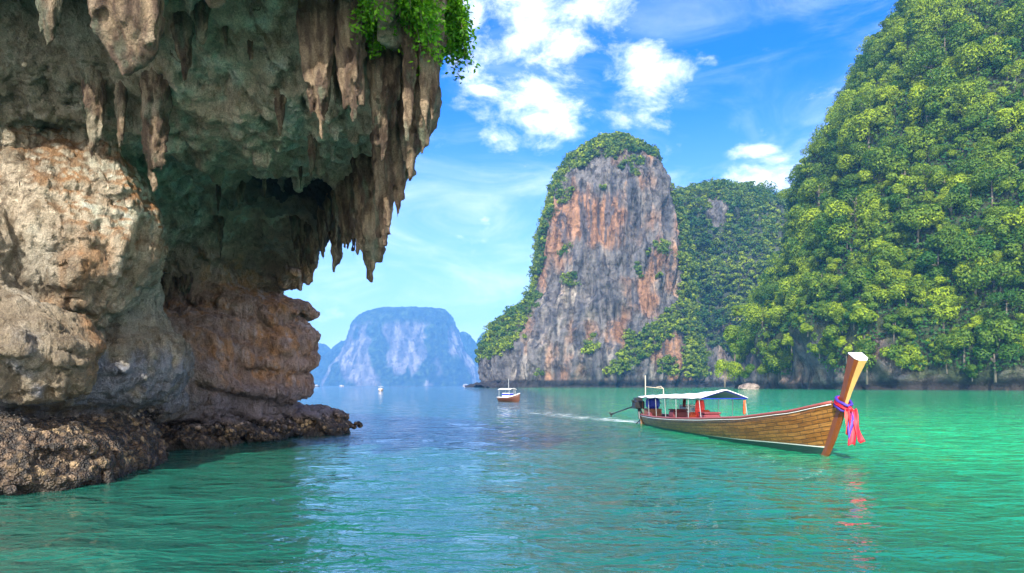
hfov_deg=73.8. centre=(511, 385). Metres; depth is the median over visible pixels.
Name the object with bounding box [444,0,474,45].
hanging shrub
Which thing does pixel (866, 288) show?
broadleaf tree
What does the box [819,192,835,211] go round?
broadleaf tree
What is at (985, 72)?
broadleaf tree
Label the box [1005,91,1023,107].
broadleaf tree
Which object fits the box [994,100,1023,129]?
broadleaf tree
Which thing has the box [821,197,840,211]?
broadleaf tree
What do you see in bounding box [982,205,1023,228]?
broadleaf tree
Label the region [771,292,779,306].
broadleaf tree
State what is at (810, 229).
broadleaf tree
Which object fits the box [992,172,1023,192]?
broadleaf tree
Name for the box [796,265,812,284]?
broadleaf tree
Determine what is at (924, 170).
broadleaf tree
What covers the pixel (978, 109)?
broadleaf tree
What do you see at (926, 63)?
broadleaf tree
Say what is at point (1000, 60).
broadleaf tree
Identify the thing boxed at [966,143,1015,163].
broadleaf tree
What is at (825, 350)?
broadleaf tree
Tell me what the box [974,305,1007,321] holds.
broadleaf tree
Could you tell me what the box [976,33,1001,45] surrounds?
broadleaf tree
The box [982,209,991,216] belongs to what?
broadleaf tree
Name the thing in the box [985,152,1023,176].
broadleaf tree
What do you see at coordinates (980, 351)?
broadleaf tree
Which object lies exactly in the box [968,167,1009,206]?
broadleaf tree
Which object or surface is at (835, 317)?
broadleaf tree
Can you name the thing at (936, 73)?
broadleaf tree
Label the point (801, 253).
broadleaf tree
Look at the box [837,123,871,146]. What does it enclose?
broadleaf tree
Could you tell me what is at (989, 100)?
broadleaf tree
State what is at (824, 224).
broadleaf tree
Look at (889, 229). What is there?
broadleaf tree
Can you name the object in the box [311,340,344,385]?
hill
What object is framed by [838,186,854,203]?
broadleaf tree
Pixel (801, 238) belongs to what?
broadleaf tree
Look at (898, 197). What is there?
broadleaf tree
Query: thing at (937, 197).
broadleaf tree
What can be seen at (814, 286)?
broadleaf tree
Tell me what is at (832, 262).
broadleaf tree
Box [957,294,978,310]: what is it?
broadleaf tree
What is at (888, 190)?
broadleaf tree
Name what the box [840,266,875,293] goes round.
broadleaf tree
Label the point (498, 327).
forest
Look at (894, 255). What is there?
broadleaf tree
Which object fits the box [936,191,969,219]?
broadleaf tree
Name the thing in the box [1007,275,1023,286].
broadleaf tree
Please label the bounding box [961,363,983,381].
broadleaf tree
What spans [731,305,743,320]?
broadleaf tree
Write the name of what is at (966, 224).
broadleaf tree
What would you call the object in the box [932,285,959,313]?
broadleaf tree
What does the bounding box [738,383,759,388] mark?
boulder
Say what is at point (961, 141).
broadleaf tree
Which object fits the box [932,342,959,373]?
broadleaf tree
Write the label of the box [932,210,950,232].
broadleaf tree
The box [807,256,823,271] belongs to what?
broadleaf tree
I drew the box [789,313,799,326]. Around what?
broadleaf tree
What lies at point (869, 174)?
broadleaf tree
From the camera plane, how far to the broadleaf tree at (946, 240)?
303.58 m
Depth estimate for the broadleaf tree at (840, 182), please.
386.97 m
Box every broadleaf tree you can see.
[714,359,742,387]
[723,325,746,360]
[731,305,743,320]
[737,363,754,381]
[743,303,771,327]
[750,341,768,357]
[756,364,768,380]
[761,358,779,383]
[762,330,773,337]
[764,339,793,378]
[765,281,788,295]
[765,318,771,328]
[769,305,784,320]
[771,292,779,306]
[771,309,788,325]
[775,285,785,307]
[777,348,793,369]
[778,274,801,296]
[780,298,800,314]
[781,333,793,352]
[784,233,813,253]
[784,238,804,259]
[786,291,812,303]
[787,283,808,299]
[788,203,823,227]
[789,246,812,266]
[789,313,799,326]
[792,224,811,242]
[795,271,826,297]
[795,295,811,311]
[796,208,831,231]
[796,256,816,272]
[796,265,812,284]
[797,175,836,205]
[797,314,805,324]
[799,322,813,336]
[801,232,821,250]
[802,216,826,237]
[804,273,839,301]
[805,247,818,256]
[806,332,828,363]
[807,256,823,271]
[809,301,817,311]
[812,209,850,240]
[812,246,831,264]
[814,303,833,321]
[817,300,831,306]
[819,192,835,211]
[819,241,831,255]
[820,345,833,355]
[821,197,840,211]
[821,323,848,355]
[822,235,846,261]
[823,273,845,287]
[824,191,879,231]
[824,256,841,274]
[825,182,836,192]
[826,221,874,259]
[827,300,847,315]
[827,348,839,373]
[828,278,842,291]
[830,170,842,181]
[830,307,849,332]
[831,149,851,176]
[831,288,853,300]
[836,146,852,156]
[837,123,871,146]
[837,154,864,178]
[837,173,854,185]
[837,184,879,211]
[837,335,853,363]
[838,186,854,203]
[839,228,854,248]
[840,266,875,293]
[842,105,893,143]
[842,173,870,190]
[842,300,859,310]
[843,309,855,329]
[846,108,886,147]
[846,251,873,271]
[849,141,868,166]
[849,291,879,342]
[851,89,880,111]
[852,334,878,384]
[853,210,874,235]
[853,233,869,259]
[853,261,872,268]
[855,219,883,238]
[855,339,870,352]
[857,166,889,187]
[858,182,882,192]
[861,148,912,176]
[861,189,878,206]
[861,256,871,263]
[862,284,876,291]
[864,257,901,277]
[868,199,891,224]
[868,269,911,308]
[869,223,901,257]
[869,242,912,270]
[870,138,918,173]
[873,83,888,103]
[875,101,887,113]
[876,136,906,151]
[878,85,906,109]
[878,115,895,139]
[879,182,912,207]
[879,344,920,370]
[881,180,892,189]
[882,314,907,341]
[885,79,908,90]
[885,275,930,306]
[886,159,920,185]
[886,230,911,247]
[886,268,913,283]
[888,193,911,219]
[891,178,926,197]
[891,203,942,248]
[895,306,917,324]
[896,105,907,116]
[897,213,911,231]
[898,114,911,124]
[898,260,919,274]
[898,329,915,344]
[901,47,950,76]
[903,71,921,87]
[903,118,950,152]
[904,122,918,133]
[905,85,958,126]
[906,248,928,259]
[907,308,927,330]
[909,80,929,108]
[909,163,948,191]
[910,78,963,113]
[911,191,935,204]
[911,285,929,305]
[911,354,927,371]
[912,203,947,223]
[913,144,940,161]
[913,274,924,286]
[915,22,973,57]
[915,250,949,279]
[919,61,932,71]
[921,274,951,289]
[922,65,960,96]
[924,95,957,124]
[924,227,968,264]
[924,286,960,333]
[924,337,935,352]
[927,170,959,193]
[931,194,945,206]
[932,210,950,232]
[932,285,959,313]
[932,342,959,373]
[934,333,950,355]
[935,132,951,142]
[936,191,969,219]
[939,144,951,151]
[939,173,975,198]
[939,233,997,276]
[941,43,980,78]
[941,327,985,368]
[943,224,973,237]
[946,136,968,162]
[947,92,982,118]
[948,114,978,139]
[948,182,989,213]
[949,157,985,174]
[951,324,970,330]
[952,77,988,105]
[952,256,992,296]
[953,42,1007,73]
[956,261,1023,294]
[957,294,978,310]
[959,75,983,87]
[961,102,1003,141]
[961,217,980,234]
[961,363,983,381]
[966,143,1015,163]
[966,315,985,337]
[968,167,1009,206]
[970,136,1000,152]
[970,160,998,185]
[971,343,1023,381]
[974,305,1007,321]
[974,316,1023,346]
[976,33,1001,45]
[977,69,992,83]
[977,93,1003,117]
[977,229,993,237]
[979,33,1020,67]
[980,215,1021,251]
[982,107,1023,140]
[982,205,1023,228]
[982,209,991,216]
[983,26,999,42]
[984,290,1023,312]
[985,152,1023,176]
[985,206,1019,224]
[986,250,1004,268]
[990,38,1021,80]
[990,86,1008,98]
[990,269,1018,295]
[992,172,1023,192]
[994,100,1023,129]
[996,0,1023,36]
[997,130,1023,151]
[999,59,1023,88]
[999,199,1014,208]
[999,226,1023,270]
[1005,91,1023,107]
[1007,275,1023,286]
[1009,224,1023,251]
[1011,333,1023,354]
[1015,313,1023,326]
[1016,82,1023,95]
[1019,182,1023,197]
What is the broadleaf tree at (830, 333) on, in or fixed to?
on the hill at (809, 371)
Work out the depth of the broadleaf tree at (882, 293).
317.00 m
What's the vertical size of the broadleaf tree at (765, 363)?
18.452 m
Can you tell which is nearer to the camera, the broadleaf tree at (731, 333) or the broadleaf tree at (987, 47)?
the broadleaf tree at (987, 47)
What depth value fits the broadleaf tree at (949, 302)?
297.70 m
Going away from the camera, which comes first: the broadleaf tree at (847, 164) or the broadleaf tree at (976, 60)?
the broadleaf tree at (976, 60)
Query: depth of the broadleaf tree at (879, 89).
376.48 m
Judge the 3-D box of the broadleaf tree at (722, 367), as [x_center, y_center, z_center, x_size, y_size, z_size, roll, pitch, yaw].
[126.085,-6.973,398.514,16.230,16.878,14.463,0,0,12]
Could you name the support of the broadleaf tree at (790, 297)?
on the hill at (809, 371)
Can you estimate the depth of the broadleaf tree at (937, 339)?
296.62 m
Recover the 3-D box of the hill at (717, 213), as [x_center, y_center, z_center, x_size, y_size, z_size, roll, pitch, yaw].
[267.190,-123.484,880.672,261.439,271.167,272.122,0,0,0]
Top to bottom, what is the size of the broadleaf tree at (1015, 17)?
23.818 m
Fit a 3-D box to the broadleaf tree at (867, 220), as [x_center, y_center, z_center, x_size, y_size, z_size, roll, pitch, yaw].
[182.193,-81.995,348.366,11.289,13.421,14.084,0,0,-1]
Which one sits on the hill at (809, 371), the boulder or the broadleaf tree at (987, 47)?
the broadleaf tree at (987, 47)
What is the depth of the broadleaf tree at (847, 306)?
332.17 m
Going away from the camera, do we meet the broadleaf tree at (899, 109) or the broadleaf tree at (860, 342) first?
the broadleaf tree at (860, 342)
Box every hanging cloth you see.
[695,400,704,416]
[743,400,745,413]
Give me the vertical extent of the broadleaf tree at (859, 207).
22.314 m
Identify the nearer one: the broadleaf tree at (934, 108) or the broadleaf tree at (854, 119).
the broadleaf tree at (934, 108)
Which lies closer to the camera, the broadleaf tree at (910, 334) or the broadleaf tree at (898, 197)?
the broadleaf tree at (910, 334)
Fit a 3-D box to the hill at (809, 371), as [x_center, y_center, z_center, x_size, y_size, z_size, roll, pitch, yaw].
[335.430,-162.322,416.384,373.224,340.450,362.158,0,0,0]
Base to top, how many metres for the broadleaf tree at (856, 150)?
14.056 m
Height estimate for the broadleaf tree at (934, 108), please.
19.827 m
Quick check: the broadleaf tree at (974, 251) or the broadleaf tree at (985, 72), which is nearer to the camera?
the broadleaf tree at (974, 251)
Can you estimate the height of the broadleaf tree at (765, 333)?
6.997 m
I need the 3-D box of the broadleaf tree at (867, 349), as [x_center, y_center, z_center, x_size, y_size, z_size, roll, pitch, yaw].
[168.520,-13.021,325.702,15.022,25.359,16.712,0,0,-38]
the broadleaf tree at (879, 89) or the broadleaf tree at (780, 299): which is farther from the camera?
the broadleaf tree at (780, 299)
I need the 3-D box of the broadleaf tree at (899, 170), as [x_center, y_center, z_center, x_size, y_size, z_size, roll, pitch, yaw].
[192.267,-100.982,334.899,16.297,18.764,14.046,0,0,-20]
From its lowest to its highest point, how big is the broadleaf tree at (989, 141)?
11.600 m
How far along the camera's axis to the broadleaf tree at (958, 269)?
293.55 m
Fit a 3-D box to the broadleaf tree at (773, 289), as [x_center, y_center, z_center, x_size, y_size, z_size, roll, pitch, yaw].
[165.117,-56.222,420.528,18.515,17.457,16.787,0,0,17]
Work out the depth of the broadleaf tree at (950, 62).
341.35 m
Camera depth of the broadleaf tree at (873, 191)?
351.57 m
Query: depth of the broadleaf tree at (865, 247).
347.48 m
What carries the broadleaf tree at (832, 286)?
on the hill at (809, 371)
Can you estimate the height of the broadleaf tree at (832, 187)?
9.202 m
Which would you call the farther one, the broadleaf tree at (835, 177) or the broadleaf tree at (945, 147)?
the broadleaf tree at (835, 177)
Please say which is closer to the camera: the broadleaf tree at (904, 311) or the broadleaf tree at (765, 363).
the broadleaf tree at (904, 311)
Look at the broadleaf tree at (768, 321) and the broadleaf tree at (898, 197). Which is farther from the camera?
the broadleaf tree at (768, 321)
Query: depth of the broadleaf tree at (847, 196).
364.83 m
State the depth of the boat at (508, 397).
91.70 m
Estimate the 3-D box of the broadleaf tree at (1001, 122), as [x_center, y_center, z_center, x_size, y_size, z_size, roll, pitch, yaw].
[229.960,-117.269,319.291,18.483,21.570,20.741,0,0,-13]
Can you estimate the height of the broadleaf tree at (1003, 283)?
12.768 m
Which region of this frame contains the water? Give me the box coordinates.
[0,386,1023,572]
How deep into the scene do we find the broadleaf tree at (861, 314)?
320.77 m
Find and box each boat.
[497,379,519,401]
[609,352,867,455]
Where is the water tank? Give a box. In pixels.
[646,398,659,408]
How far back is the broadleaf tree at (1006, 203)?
299.77 m
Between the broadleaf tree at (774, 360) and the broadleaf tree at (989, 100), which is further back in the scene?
the broadleaf tree at (774, 360)
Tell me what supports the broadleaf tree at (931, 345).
on the hill at (809, 371)
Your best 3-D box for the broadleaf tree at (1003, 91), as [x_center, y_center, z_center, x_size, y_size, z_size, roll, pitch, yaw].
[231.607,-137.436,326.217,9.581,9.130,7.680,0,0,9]
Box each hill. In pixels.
[310,343,330,372]
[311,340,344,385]
[320,306,480,385]
[460,331,477,365]
[464,136,712,387]
[676,185,786,386]
[733,0,1023,390]
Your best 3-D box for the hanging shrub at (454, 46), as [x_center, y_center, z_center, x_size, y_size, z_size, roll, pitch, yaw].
[-1.510,-7.496,14.942,1.621,1.687,1.246,0,0,-21]
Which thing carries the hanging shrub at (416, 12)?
hanging from the cliff
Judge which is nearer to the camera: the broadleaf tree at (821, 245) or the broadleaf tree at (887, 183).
the broadleaf tree at (887, 183)
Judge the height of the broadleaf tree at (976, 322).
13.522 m
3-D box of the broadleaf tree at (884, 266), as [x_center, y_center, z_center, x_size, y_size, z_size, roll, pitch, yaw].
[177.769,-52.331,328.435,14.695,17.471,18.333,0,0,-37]
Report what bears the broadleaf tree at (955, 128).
on the hill at (809, 371)
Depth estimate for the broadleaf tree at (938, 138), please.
334.41 m
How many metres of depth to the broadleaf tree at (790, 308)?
388.40 m
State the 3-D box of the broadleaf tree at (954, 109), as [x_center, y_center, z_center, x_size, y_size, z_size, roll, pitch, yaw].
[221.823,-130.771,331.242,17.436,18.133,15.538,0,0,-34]
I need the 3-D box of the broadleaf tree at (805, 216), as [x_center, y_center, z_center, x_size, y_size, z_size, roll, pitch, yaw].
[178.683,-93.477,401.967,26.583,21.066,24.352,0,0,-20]
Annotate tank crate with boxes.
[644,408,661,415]
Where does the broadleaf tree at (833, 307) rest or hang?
on the hill at (809, 371)
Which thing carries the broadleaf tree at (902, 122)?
on the hill at (809, 371)
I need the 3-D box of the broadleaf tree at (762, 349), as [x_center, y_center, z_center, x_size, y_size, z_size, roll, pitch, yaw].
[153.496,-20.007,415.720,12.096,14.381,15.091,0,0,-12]
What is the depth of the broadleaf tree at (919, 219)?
313.64 m
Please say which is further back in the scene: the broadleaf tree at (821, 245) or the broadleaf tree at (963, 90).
the broadleaf tree at (821, 245)
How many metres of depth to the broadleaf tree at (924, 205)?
315.47 m
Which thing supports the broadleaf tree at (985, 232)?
on the hill at (809, 371)
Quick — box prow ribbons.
[833,395,865,445]
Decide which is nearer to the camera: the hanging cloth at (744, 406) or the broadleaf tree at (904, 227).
the hanging cloth at (744, 406)
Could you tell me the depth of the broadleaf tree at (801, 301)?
367.54 m
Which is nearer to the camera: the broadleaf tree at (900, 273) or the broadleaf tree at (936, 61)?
the broadleaf tree at (900, 273)
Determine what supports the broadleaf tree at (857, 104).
on the hill at (809, 371)
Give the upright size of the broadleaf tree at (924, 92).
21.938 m
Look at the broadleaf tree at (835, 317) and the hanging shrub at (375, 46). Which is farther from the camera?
the broadleaf tree at (835, 317)
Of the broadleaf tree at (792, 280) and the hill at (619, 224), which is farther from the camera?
the hill at (619, 224)
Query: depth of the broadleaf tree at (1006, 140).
310.23 m
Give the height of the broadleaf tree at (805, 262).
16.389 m
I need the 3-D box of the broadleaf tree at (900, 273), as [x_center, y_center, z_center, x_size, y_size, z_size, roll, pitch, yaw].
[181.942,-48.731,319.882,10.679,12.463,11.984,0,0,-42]
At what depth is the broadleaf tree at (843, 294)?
341.42 m
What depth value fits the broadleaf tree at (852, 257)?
346.18 m
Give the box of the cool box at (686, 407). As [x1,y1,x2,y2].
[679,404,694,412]
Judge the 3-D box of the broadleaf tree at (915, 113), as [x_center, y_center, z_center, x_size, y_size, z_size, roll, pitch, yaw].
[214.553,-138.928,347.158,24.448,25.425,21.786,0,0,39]
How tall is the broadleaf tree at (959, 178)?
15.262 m
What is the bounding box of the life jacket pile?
[689,410,709,417]
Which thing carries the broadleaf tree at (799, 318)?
on the hill at (809, 371)
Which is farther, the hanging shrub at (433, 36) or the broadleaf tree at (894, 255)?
the broadleaf tree at (894, 255)
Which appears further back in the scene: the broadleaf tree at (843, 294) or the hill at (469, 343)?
the hill at (469, 343)
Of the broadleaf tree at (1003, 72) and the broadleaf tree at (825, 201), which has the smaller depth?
the broadleaf tree at (1003, 72)
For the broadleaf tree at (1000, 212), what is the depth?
295.75 m
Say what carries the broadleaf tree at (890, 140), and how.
on the hill at (809, 371)
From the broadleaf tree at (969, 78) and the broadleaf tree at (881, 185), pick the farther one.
the broadleaf tree at (881, 185)
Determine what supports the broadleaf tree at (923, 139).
on the hill at (809, 371)
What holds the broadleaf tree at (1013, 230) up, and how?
on the hill at (809, 371)
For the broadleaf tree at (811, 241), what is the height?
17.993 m
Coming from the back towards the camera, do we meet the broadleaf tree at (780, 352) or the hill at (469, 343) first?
the hill at (469, 343)
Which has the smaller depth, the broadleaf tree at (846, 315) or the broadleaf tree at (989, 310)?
the broadleaf tree at (989, 310)
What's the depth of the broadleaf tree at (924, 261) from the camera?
305.66 m
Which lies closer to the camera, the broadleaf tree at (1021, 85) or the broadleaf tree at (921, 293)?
the broadleaf tree at (921, 293)
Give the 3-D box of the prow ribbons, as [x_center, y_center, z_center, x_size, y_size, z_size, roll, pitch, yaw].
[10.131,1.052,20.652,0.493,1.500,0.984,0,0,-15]
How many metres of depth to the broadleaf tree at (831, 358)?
341.83 m
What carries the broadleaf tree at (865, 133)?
on the hill at (809, 371)
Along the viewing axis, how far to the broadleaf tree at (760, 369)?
417.86 m
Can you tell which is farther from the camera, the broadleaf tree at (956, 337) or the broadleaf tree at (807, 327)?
the broadleaf tree at (807, 327)
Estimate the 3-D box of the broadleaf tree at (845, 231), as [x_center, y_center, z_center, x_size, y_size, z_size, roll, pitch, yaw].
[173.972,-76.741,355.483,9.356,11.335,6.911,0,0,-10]
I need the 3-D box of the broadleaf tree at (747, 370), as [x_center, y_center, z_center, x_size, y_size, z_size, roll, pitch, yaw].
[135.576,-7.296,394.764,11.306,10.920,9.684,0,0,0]
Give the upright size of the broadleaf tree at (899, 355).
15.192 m
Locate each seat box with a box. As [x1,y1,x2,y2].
[668,409,687,416]
[698,412,720,416]
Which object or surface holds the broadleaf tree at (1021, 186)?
on the hill at (809, 371)
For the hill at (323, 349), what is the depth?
6014.28 m
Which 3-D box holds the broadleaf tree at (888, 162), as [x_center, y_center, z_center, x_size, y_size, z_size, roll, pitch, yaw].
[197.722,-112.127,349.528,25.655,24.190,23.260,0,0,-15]
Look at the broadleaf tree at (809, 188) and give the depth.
403.37 m
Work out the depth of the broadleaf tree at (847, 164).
379.51 m
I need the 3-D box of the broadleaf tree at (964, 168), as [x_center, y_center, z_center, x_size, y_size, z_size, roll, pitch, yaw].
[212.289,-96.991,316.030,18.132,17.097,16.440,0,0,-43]
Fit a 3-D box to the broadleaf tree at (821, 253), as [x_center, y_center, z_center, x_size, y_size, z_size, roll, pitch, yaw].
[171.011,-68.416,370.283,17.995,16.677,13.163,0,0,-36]
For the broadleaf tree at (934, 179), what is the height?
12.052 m
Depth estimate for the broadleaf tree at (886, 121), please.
362.11 m
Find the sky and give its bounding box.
[284,0,897,348]
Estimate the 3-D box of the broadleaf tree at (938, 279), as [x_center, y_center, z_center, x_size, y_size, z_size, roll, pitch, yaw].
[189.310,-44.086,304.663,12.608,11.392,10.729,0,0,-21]
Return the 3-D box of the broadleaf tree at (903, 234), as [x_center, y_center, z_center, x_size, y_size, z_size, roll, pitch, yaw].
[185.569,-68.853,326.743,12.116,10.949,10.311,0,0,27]
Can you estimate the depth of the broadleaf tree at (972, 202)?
308.41 m
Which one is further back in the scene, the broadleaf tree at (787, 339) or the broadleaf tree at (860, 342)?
the broadleaf tree at (787, 339)
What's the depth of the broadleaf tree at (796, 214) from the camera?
407.69 m
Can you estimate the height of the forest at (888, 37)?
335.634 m
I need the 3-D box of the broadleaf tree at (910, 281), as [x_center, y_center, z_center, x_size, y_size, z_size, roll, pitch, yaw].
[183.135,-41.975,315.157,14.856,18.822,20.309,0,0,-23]
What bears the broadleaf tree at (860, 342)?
on the hill at (809, 371)
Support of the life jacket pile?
on the longtail boat at (813, 429)
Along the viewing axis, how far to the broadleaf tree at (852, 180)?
373.75 m
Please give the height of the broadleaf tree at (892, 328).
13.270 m
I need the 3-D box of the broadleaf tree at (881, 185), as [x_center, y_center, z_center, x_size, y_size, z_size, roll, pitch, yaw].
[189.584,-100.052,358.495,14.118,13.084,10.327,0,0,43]
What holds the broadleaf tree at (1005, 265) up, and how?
on the hill at (809, 371)
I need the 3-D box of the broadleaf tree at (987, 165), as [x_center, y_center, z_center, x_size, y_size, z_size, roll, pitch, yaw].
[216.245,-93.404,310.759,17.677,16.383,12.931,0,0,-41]
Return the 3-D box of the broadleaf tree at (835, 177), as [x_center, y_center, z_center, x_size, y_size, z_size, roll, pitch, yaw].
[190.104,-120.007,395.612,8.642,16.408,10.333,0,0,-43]
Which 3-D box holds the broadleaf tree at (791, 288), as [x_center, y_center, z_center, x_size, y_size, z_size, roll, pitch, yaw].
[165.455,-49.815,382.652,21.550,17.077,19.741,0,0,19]
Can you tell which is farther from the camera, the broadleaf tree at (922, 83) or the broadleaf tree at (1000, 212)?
the broadleaf tree at (922, 83)
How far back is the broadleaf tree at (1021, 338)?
276.81 m
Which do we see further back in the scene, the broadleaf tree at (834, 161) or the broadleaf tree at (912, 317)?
the broadleaf tree at (834, 161)
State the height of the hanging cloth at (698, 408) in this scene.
0.775 m
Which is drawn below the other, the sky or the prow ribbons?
the prow ribbons
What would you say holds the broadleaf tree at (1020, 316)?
on the hill at (809, 371)
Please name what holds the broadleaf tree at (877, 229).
on the hill at (809, 371)
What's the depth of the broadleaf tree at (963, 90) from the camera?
325.04 m
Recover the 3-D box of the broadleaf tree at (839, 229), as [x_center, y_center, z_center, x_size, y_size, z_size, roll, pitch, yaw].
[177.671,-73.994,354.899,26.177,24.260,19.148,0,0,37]
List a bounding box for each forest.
[474,131,713,378]
[674,177,789,358]
[731,0,1023,375]
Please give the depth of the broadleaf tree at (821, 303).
352.85 m
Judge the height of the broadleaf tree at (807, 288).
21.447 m
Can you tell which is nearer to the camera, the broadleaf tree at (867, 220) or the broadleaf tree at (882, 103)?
the broadleaf tree at (867, 220)
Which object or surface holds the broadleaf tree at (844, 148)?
on the hill at (809, 371)
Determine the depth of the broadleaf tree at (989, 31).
340.89 m
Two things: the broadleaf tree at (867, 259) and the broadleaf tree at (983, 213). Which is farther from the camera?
the broadleaf tree at (867, 259)
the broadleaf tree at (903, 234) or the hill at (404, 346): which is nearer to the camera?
the broadleaf tree at (903, 234)
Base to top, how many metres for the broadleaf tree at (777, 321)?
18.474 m
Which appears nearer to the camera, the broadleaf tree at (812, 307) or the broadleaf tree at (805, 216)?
the broadleaf tree at (812, 307)
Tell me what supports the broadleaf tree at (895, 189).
on the hill at (809, 371)
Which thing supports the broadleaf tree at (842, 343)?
on the hill at (809, 371)
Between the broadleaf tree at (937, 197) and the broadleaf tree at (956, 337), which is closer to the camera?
the broadleaf tree at (956, 337)
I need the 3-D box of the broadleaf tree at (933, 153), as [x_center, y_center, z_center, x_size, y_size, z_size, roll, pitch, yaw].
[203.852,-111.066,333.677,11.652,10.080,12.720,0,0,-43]
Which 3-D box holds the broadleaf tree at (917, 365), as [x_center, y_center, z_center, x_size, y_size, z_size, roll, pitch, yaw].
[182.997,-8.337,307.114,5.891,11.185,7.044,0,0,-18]
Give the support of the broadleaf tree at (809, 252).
on the hill at (809, 371)
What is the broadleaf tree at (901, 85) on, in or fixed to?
on the hill at (809, 371)
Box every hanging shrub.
[347,0,450,56]
[359,11,394,58]
[391,13,446,75]
[441,9,480,83]
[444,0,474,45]
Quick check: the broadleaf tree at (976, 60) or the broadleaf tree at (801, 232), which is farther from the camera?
the broadleaf tree at (801, 232)
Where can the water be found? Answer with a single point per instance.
(433, 479)
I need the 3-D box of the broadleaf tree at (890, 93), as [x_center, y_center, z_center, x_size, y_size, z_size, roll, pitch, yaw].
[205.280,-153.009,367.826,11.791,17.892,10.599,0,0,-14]
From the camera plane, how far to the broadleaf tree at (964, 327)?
293.86 m
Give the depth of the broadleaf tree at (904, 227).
325.69 m
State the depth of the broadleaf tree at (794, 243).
407.86 m
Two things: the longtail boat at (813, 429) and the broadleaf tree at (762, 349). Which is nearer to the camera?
the longtail boat at (813, 429)
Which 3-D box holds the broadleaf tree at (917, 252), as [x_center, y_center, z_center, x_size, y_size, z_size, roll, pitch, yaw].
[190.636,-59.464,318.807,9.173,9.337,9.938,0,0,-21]
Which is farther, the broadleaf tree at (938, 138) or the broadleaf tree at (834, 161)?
the broadleaf tree at (834, 161)
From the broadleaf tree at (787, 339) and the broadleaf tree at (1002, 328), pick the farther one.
the broadleaf tree at (787, 339)
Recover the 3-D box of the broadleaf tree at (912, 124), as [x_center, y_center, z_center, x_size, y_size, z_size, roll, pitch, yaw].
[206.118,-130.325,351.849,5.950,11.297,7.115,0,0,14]
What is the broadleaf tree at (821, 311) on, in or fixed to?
on the hill at (809, 371)
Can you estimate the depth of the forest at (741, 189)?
785.78 m
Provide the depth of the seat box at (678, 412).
33.06 m
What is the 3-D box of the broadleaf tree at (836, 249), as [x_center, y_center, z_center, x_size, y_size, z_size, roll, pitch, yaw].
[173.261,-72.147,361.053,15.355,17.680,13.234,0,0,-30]
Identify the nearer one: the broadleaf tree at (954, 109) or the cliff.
the cliff
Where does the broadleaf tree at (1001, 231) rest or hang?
on the hill at (809, 371)
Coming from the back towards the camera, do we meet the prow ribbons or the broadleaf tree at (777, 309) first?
the broadleaf tree at (777, 309)
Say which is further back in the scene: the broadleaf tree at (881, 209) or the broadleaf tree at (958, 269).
the broadleaf tree at (881, 209)
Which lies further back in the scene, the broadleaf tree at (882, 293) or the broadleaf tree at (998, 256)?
the broadleaf tree at (882, 293)
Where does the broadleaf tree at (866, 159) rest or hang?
on the hill at (809, 371)
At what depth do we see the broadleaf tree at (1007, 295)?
283.64 m
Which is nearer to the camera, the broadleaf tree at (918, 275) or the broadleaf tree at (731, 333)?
the broadleaf tree at (918, 275)
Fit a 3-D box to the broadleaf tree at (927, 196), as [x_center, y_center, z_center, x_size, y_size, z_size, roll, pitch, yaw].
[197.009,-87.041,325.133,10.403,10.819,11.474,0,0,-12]
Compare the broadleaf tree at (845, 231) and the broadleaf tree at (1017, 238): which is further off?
the broadleaf tree at (845, 231)
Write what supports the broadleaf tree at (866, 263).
on the hill at (809, 371)
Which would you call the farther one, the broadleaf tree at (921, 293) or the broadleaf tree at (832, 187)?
the broadleaf tree at (832, 187)
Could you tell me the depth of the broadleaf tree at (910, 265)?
316.00 m
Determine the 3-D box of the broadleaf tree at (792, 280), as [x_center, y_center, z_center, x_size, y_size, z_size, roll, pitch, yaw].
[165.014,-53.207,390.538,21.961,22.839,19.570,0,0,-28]
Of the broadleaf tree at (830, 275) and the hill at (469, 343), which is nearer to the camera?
the broadleaf tree at (830, 275)
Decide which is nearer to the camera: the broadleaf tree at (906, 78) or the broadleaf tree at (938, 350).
the broadleaf tree at (938, 350)
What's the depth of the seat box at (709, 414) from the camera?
29.40 m
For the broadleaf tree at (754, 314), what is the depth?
415.78 m
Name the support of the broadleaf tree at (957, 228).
on the hill at (809, 371)
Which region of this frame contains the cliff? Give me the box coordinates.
[0,0,447,495]
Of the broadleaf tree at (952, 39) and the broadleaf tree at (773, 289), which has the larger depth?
the broadleaf tree at (773, 289)
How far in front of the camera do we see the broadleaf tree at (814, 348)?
352.00 m

